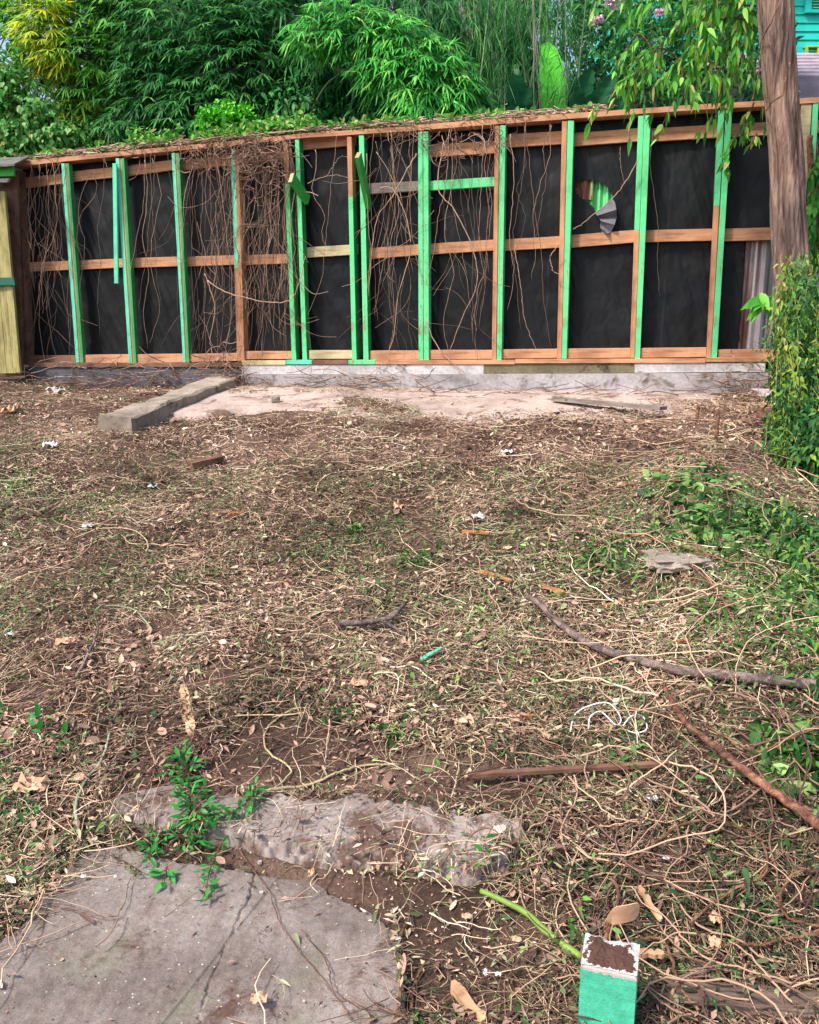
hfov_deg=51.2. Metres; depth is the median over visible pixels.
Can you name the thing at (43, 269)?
hanging vine
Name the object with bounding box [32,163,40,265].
hanging vine
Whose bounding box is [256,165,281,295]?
hanging vine
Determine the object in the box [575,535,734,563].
dry vine
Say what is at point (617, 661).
dead leaf
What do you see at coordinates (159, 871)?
leafy sprig
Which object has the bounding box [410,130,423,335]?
hanging vine
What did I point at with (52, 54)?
bamboo
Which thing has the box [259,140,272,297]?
hanging vine
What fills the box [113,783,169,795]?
stick
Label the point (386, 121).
creeper
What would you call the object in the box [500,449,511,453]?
plastic scrap
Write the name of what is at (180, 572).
weed
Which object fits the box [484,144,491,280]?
hanging vine
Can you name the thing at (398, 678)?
long stems
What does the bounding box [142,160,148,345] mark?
hanging vine
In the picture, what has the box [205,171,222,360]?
hanging vine
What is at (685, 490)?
weed
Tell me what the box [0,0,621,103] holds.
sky
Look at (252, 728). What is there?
leaf scraps
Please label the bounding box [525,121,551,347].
hanging vine
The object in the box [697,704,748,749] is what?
weed
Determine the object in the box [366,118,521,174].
dry tangle
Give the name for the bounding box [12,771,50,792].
dead leaf
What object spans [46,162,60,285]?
hanging vine
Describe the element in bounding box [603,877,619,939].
stem
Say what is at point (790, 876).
dry vine
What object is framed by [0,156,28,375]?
shed
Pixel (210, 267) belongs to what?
dry tangle
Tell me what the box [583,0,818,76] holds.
house
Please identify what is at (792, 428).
ivy
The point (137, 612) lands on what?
stem
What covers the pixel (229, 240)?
hanging vine
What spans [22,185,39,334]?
hanging vine
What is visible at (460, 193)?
hanging vine
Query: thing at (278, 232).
hanging vine
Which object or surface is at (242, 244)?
hanging vine
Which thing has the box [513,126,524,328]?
hanging vine
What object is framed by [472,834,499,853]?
leafy sprig
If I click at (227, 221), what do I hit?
hanging vine
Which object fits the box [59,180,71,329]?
hanging vine
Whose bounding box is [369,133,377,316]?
hanging vine
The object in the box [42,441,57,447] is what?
plastic scrap
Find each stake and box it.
[695,405,699,420]
[713,409,719,442]
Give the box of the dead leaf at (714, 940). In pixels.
[707,934,722,947]
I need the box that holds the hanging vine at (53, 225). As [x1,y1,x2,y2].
[52,179,59,283]
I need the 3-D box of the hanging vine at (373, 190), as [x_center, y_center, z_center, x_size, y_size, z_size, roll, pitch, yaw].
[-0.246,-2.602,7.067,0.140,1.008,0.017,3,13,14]
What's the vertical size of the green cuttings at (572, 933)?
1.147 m
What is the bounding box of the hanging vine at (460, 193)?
[459,134,475,278]
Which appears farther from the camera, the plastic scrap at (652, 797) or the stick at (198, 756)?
the stick at (198, 756)
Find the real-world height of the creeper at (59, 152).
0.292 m
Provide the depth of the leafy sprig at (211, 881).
2.44 m
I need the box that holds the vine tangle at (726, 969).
[386,668,818,1023]
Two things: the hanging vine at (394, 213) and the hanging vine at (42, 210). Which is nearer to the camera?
the hanging vine at (394, 213)
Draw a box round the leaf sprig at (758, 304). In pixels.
[741,293,777,323]
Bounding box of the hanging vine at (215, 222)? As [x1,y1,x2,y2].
[209,148,224,301]
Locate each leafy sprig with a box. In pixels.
[0,701,89,752]
[103,851,140,876]
[134,821,177,867]
[146,864,177,891]
[155,739,220,852]
[189,775,272,825]
[192,835,228,903]
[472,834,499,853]
[563,896,590,967]
[602,864,627,881]
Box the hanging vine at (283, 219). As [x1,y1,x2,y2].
[280,159,287,289]
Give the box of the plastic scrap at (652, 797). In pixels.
[645,793,658,800]
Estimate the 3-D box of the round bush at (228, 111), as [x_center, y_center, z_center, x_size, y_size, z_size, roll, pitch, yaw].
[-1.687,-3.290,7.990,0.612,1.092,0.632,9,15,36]
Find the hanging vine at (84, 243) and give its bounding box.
[72,173,89,355]
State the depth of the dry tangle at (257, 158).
7.25 m
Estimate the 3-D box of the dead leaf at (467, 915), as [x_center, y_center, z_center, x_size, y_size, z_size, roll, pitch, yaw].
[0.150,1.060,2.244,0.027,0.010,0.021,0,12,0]
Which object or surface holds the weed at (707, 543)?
on the ground
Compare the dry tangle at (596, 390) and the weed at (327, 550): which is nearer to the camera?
the weed at (327, 550)
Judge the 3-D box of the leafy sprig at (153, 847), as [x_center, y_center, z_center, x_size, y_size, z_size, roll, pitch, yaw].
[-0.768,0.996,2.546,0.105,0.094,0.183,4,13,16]
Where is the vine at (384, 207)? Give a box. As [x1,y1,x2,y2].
[368,153,416,291]
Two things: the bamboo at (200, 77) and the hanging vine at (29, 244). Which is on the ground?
the bamboo at (200, 77)
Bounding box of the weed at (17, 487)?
[0,469,54,509]
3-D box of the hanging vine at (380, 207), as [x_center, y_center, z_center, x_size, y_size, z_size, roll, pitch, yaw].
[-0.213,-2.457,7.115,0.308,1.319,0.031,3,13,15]
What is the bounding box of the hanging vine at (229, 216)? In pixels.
[213,156,231,286]
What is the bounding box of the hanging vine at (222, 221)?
[213,146,223,348]
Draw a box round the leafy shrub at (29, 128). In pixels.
[0,14,107,166]
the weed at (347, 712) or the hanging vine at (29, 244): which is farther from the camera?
the hanging vine at (29, 244)
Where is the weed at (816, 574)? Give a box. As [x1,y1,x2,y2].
[653,504,818,642]
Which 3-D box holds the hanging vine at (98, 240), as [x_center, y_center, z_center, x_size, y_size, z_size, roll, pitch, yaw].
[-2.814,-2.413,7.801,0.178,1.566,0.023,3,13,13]
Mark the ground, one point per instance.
(348, 889)
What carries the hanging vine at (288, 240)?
hanging from the stud wall
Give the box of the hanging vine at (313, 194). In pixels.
[312,150,330,252]
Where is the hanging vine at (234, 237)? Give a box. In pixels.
[226,153,241,328]
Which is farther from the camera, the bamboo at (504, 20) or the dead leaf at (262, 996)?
the bamboo at (504, 20)
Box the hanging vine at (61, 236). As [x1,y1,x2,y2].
[47,170,62,306]
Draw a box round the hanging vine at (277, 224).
[276,138,287,294]
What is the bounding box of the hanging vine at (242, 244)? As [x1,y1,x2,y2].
[237,156,243,310]
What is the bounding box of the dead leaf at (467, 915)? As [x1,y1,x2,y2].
[461,913,471,918]
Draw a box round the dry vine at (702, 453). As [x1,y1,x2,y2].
[682,437,722,474]
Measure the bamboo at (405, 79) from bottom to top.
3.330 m
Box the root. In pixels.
[257,763,398,797]
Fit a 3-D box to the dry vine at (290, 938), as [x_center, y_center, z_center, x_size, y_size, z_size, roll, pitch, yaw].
[-0.319,1.073,2.222,0.025,0.022,0.720,-7,14,-29]
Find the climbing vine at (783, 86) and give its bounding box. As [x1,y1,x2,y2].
[764,62,789,111]
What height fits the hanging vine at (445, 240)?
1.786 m
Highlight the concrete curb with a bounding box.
[98,374,241,433]
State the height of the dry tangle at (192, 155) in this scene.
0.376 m
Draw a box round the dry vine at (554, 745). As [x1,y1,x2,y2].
[473,698,653,751]
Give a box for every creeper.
[14,139,155,159]
[106,101,326,151]
[292,103,519,132]
[490,101,617,117]
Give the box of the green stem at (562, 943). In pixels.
[479,888,581,957]
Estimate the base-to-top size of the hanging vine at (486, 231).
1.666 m
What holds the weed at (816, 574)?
on the ground
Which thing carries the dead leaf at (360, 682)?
on the ground
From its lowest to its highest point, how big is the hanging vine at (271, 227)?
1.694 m
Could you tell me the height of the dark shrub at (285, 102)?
0.767 m
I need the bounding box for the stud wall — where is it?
[11,97,818,393]
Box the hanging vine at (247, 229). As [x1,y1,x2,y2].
[239,141,256,323]
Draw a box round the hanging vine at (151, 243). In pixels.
[151,159,161,338]
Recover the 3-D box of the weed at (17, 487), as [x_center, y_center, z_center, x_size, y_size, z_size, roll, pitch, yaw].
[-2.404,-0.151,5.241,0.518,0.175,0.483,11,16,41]
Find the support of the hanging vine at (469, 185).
hanging from the stud wall
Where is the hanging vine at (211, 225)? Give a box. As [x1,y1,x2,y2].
[210,149,222,348]
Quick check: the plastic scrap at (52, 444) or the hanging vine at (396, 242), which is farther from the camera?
the hanging vine at (396, 242)
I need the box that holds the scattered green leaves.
[0,381,814,1023]
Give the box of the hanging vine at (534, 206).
[531,142,550,278]
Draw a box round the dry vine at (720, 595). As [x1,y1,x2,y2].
[683,558,758,659]
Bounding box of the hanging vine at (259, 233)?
[259,141,270,318]
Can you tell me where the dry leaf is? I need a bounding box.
[450,979,485,1023]
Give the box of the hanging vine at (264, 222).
[257,143,265,319]
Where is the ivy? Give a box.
[721,250,818,795]
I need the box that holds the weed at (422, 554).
[388,541,442,570]
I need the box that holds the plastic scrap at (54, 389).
[45,387,65,392]
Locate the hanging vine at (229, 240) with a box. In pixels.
[227,160,241,318]
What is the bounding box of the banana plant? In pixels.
[506,42,625,113]
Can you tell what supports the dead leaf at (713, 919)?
on the ground
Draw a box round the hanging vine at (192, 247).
[189,158,199,356]
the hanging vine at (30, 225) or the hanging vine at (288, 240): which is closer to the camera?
the hanging vine at (288, 240)
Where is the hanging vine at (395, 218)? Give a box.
[388,130,399,326]
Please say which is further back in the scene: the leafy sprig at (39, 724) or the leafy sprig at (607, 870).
the leafy sprig at (39, 724)
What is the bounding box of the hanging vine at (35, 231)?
[30,164,35,354]
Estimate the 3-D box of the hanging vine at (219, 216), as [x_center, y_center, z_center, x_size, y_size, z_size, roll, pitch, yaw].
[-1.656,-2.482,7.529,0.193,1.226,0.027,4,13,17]
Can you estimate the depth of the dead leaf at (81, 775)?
2.81 m
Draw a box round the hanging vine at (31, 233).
[28,164,39,286]
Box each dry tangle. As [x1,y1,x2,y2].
[3,346,321,390]
[20,183,100,362]
[120,134,297,180]
[142,176,279,362]
[187,342,267,385]
[204,188,327,359]
[216,130,317,225]
[229,363,454,389]
[324,155,467,351]
[337,373,757,398]
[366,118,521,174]
[393,167,509,358]
[679,350,776,395]
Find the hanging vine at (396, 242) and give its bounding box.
[388,148,397,357]
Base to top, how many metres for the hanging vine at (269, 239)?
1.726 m
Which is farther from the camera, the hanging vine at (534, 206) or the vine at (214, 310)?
the vine at (214, 310)
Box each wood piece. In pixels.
[179,685,194,736]
[638,885,661,921]
[639,947,663,958]
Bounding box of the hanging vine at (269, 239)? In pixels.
[266,139,283,346]
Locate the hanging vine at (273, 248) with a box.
[270,145,279,346]
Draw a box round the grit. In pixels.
[9,872,370,1023]
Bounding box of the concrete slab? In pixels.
[0,847,405,1023]
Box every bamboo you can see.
[0,0,154,144]
[0,0,209,151]
[81,0,315,152]
[230,0,521,137]
[274,0,498,129]
[391,0,588,118]
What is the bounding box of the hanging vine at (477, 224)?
[474,139,485,311]
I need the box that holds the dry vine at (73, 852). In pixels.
[0,771,74,916]
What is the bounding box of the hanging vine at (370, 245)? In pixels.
[363,154,370,338]
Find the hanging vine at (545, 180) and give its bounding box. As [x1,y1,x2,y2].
[533,125,551,249]
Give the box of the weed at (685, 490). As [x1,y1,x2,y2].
[634,456,755,501]
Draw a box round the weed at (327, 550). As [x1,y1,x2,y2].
[284,536,361,568]
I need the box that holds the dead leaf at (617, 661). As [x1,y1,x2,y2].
[612,660,626,663]
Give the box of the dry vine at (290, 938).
[239,849,351,1020]
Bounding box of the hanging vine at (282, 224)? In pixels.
[282,139,291,346]
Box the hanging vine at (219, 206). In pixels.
[205,154,232,277]
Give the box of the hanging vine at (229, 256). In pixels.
[228,155,230,350]
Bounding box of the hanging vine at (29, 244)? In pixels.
[22,181,30,355]
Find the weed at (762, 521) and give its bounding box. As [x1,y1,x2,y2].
[682,488,814,569]
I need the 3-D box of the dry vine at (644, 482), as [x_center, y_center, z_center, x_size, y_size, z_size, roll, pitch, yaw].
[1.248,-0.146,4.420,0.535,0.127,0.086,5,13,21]
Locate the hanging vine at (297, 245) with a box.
[290,140,298,359]
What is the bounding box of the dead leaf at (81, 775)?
[74,772,87,780]
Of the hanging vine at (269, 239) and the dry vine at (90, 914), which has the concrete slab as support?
the dry vine at (90, 914)
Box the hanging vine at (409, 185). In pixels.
[405,131,412,269]
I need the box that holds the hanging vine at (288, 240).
[284,143,296,325]
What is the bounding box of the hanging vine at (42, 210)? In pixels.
[39,169,48,274]
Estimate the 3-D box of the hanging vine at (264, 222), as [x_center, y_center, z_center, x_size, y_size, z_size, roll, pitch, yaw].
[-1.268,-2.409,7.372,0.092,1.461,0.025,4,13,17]
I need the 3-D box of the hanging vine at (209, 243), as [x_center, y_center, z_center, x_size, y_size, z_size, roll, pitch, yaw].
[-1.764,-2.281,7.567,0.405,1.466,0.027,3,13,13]
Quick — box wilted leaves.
[0,380,818,1023]
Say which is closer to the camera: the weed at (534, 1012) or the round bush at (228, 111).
the weed at (534, 1012)
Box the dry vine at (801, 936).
[723,930,818,946]
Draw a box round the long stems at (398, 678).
[0,378,818,1023]
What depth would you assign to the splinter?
3.37 m
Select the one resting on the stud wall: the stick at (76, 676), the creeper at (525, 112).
the creeper at (525, 112)
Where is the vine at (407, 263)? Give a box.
[376,186,410,373]
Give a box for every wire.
[570,702,621,731]
[623,714,647,732]
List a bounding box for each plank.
[187,455,223,467]
[467,760,669,777]
[551,397,666,410]
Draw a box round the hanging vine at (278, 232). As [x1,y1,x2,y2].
[276,138,288,326]
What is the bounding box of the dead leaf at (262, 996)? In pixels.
[250,991,267,1003]
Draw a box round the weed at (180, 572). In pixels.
[168,564,197,584]
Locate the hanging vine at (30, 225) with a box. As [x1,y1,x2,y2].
[27,163,43,307]
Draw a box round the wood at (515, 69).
[0,0,611,152]
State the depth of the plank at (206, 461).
5.54 m
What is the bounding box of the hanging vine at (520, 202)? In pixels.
[512,138,526,263]
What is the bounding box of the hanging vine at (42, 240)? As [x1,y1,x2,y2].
[39,173,53,307]
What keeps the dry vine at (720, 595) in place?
on the ground
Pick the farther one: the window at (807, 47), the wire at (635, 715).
the window at (807, 47)
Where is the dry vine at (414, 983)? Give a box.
[409,963,424,1014]
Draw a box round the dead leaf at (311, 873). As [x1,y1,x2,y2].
[308,868,314,876]
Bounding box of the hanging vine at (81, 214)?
[72,173,96,274]
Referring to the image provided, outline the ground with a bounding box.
[0,365,818,1023]
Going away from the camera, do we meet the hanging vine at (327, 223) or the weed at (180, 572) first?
the weed at (180, 572)
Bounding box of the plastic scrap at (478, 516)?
[471,511,484,518]
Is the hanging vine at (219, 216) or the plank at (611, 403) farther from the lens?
the hanging vine at (219, 216)
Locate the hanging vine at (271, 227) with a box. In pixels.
[267,141,281,334]
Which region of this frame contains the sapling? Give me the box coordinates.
[806,135,818,276]
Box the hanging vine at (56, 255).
[47,176,70,359]
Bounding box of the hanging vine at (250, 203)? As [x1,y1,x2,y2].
[237,142,264,269]
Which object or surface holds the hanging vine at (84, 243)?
hanging from the stud wall
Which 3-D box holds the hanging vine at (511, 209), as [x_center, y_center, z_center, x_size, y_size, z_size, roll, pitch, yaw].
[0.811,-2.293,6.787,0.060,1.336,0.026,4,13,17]
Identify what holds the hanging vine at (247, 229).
hanging from the stud wall
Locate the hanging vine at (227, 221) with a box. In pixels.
[206,154,232,288]
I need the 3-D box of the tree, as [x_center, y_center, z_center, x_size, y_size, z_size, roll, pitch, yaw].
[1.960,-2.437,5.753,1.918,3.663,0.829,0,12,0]
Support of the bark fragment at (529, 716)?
on the ground
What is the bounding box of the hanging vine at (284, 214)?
[284,149,297,284]
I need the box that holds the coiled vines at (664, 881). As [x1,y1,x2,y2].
[536,598,818,1023]
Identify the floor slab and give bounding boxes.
[168,385,760,425]
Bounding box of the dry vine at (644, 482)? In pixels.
[598,475,699,491]
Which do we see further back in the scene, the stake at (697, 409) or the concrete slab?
the stake at (697, 409)
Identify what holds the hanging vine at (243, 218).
hanging from the stud wall
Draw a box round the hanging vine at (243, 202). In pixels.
[234,157,247,244]
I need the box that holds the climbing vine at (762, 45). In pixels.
[751,3,779,100]
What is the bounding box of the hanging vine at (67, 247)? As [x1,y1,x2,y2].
[58,164,70,345]
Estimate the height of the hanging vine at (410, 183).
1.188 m
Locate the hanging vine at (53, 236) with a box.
[34,162,57,320]
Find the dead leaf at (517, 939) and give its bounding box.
[512,936,521,942]
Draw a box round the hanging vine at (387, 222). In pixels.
[386,136,402,349]
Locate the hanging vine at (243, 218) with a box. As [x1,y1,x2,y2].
[237,153,249,283]
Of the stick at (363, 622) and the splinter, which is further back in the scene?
the stick at (363, 622)
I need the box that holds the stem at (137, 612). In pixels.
[97,605,152,630]
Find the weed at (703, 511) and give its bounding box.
[631,482,786,561]
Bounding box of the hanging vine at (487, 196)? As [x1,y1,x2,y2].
[486,123,491,272]
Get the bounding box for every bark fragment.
[224,511,243,515]
[462,530,489,533]
[478,569,512,581]
[513,713,533,718]
[539,583,564,594]
[603,600,624,607]
[671,638,688,645]
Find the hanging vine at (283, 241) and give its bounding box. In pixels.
[281,162,294,309]
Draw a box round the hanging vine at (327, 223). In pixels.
[307,135,336,314]
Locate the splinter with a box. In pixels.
[420,647,441,659]
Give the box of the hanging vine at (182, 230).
[180,162,193,302]
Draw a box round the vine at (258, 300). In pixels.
[207,256,305,302]
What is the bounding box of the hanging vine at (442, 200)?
[427,129,449,278]
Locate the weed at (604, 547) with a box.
[525,515,679,593]
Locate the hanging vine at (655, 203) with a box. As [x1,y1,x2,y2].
[650,132,659,293]
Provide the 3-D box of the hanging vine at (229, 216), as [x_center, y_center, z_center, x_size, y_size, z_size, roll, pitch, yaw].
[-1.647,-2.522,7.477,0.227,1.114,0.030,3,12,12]
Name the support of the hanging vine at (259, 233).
hanging from the stud wall
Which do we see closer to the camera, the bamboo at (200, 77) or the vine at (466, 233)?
the vine at (466, 233)
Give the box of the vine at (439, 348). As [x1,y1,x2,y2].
[426,319,465,373]
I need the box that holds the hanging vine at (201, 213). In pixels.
[199,156,202,276]
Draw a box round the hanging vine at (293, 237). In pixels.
[273,152,295,327]
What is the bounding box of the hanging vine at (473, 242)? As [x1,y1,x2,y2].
[471,147,474,336]
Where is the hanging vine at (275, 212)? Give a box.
[269,163,279,267]
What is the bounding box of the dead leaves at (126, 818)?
[0,382,818,1023]
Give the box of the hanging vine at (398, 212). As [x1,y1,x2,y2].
[376,152,398,294]
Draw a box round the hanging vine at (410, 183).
[392,137,424,253]
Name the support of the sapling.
on the ground
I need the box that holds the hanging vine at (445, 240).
[443,138,453,357]
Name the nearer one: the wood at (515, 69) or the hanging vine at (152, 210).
the hanging vine at (152, 210)
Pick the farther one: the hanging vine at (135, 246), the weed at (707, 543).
the hanging vine at (135, 246)
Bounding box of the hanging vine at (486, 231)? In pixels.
[475,144,497,351]
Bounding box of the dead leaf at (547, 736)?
[542,731,550,738]
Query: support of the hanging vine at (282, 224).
hanging from the dry tangle at (257, 158)
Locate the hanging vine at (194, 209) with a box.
[194,155,199,275]
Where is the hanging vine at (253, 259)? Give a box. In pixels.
[246,161,280,357]
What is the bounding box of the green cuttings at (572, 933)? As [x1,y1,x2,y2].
[0,381,818,1023]
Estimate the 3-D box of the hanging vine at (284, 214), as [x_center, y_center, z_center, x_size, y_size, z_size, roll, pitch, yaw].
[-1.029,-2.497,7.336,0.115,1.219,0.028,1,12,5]
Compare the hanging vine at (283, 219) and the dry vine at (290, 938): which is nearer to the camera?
the dry vine at (290, 938)
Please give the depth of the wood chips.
2.68 m
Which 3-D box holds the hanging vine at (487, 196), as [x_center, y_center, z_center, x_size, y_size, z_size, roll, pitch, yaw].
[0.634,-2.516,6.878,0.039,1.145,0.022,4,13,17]
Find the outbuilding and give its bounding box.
[597,53,818,108]
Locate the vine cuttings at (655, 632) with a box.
[417,398,818,1023]
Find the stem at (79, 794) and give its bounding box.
[73,731,110,834]
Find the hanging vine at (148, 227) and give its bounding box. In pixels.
[139,161,154,301]
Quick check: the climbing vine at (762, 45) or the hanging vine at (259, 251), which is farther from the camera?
the hanging vine at (259, 251)
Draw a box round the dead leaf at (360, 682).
[350,676,367,685]
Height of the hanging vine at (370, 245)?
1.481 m
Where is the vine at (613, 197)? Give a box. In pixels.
[573,162,636,228]
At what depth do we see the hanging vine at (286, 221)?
7.33 m
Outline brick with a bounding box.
[756,408,776,423]
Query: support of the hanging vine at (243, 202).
hanging from the stud wall
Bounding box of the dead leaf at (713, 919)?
[708,911,720,923]
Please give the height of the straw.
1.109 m
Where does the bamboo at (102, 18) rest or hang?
on the ground
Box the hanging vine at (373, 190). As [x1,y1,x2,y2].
[372,134,387,255]
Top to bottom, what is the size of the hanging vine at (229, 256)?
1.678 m
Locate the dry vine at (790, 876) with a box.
[777,868,818,927]
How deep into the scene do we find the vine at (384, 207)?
7.06 m
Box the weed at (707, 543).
[623,484,818,618]
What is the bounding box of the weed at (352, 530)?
[345,522,370,535]
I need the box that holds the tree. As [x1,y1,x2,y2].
[571,0,811,378]
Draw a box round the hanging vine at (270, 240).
[262,141,279,336]
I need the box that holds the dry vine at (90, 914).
[49,878,130,917]
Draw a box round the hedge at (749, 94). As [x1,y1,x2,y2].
[564,0,803,108]
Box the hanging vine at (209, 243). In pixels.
[195,166,227,335]
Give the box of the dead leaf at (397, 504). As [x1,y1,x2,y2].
[393,501,402,508]
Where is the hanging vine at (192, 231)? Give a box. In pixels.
[191,151,198,311]
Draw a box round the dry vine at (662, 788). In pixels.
[598,753,718,801]
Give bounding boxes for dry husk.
[604,903,639,931]
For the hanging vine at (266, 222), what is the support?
hanging from the stud wall
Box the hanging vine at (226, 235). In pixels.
[214,147,231,353]
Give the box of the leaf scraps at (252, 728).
[0,380,818,1023]
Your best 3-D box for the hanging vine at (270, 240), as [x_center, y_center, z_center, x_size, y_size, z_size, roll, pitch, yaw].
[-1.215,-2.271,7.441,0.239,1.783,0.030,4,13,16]
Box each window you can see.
[804,0,818,13]
[805,46,818,52]
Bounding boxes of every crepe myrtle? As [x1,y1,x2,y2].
[498,0,664,87]
[594,0,758,107]
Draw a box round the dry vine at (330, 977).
[301,929,374,1014]
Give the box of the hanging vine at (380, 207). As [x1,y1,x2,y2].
[368,132,401,293]
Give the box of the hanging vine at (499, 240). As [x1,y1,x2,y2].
[493,124,499,352]
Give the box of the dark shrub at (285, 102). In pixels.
[251,66,396,135]
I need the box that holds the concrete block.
[750,388,773,399]
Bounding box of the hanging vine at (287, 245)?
[284,141,289,356]
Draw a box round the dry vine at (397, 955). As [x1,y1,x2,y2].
[395,923,406,1021]
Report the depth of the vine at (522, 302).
6.93 m
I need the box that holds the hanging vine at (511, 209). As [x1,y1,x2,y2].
[507,134,513,309]
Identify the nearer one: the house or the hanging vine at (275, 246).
the hanging vine at (275, 246)
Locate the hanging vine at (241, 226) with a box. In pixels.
[230,144,241,356]
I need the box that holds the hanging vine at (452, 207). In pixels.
[451,145,465,269]
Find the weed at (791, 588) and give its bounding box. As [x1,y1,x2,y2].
[657,557,818,670]
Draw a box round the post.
[578,933,639,1023]
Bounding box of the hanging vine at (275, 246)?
[261,155,280,360]
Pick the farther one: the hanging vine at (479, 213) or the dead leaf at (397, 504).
the hanging vine at (479, 213)
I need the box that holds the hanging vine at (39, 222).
[30,183,58,272]
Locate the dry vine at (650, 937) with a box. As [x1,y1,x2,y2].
[639,935,699,1010]
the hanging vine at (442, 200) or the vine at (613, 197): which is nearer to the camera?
the vine at (613, 197)
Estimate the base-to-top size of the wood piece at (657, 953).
0.014 m
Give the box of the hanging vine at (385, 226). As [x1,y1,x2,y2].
[375,141,397,332]
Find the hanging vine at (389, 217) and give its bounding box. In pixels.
[379,150,393,284]
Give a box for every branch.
[525,594,816,689]
[662,686,818,829]
[705,744,818,817]
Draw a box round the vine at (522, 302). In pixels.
[514,250,537,352]
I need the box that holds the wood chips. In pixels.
[0,387,818,1023]
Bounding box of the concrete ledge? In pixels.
[102,784,525,886]
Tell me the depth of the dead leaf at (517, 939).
2.17 m
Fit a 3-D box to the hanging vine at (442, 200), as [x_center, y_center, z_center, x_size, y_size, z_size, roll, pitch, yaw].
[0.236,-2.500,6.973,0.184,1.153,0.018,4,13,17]
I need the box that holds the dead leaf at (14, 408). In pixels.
[0,403,19,412]
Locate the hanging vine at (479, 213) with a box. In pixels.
[479,125,484,322]
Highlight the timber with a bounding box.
[648,977,818,1023]
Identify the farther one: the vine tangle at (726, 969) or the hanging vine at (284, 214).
the hanging vine at (284, 214)
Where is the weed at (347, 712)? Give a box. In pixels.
[319,696,373,732]
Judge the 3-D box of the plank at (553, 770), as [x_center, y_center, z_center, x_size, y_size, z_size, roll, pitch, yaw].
[0.503,0.815,2.706,0.636,0.057,0.022,0,12,1]
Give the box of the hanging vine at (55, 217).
[53,165,67,285]
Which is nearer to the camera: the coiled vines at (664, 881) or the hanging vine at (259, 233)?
the coiled vines at (664, 881)
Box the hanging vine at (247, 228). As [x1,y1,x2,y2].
[244,142,254,291]
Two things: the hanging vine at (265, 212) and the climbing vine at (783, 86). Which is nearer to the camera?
the climbing vine at (783, 86)
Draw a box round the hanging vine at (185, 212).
[181,150,193,278]
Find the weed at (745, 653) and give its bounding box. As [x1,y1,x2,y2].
[664,586,818,730]
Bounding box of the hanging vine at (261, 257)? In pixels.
[242,163,267,346]
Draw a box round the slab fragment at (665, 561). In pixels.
[639,549,717,573]
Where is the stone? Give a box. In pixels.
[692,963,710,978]
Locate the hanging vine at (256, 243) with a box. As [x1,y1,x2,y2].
[252,160,274,323]
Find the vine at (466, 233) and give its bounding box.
[437,142,477,352]
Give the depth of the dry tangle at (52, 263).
8.04 m
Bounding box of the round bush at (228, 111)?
[183,97,274,133]
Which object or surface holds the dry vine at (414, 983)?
on the ground
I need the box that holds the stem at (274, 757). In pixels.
[263,706,379,787]
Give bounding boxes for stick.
[74,624,99,678]
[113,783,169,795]
[161,747,212,759]
[339,602,406,633]
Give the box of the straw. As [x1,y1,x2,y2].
[0,382,818,1023]
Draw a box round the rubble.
[270,396,280,402]
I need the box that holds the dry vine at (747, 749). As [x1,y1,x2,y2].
[706,726,816,752]
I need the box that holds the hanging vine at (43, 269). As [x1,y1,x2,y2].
[39,163,48,359]
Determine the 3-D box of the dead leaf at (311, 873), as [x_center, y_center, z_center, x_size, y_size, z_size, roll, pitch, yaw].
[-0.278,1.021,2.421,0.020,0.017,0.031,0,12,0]
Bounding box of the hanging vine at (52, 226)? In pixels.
[34,164,55,288]
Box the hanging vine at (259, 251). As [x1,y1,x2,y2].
[256,141,259,359]
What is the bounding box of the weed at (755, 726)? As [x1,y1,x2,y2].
[705,701,818,820]
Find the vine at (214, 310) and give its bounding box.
[204,273,215,360]
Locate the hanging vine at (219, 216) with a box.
[215,156,228,296]
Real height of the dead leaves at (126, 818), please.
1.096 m
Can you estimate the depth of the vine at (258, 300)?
7.52 m
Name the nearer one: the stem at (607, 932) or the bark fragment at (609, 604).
the stem at (607, 932)
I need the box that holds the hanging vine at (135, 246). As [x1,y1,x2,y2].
[129,152,144,359]
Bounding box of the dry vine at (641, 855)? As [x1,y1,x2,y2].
[632,818,768,923]
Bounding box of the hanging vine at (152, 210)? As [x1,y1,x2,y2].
[150,152,161,303]
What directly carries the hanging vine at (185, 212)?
hanging from the stud wall
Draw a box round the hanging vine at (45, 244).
[32,169,51,326]
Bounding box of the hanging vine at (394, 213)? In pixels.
[375,131,395,306]
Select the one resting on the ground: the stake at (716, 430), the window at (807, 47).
the stake at (716, 430)
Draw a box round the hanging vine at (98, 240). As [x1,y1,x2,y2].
[97,156,104,327]
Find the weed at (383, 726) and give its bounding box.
[378,713,420,747]
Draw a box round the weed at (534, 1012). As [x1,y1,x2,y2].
[491,970,576,1023]
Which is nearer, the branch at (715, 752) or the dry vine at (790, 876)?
the dry vine at (790, 876)
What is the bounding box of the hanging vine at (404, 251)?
[390,150,415,356]
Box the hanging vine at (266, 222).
[262,155,268,291]
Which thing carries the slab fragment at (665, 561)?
on the ground
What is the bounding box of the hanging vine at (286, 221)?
[281,164,287,293]
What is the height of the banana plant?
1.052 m
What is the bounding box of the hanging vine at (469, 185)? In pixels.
[454,126,480,257]

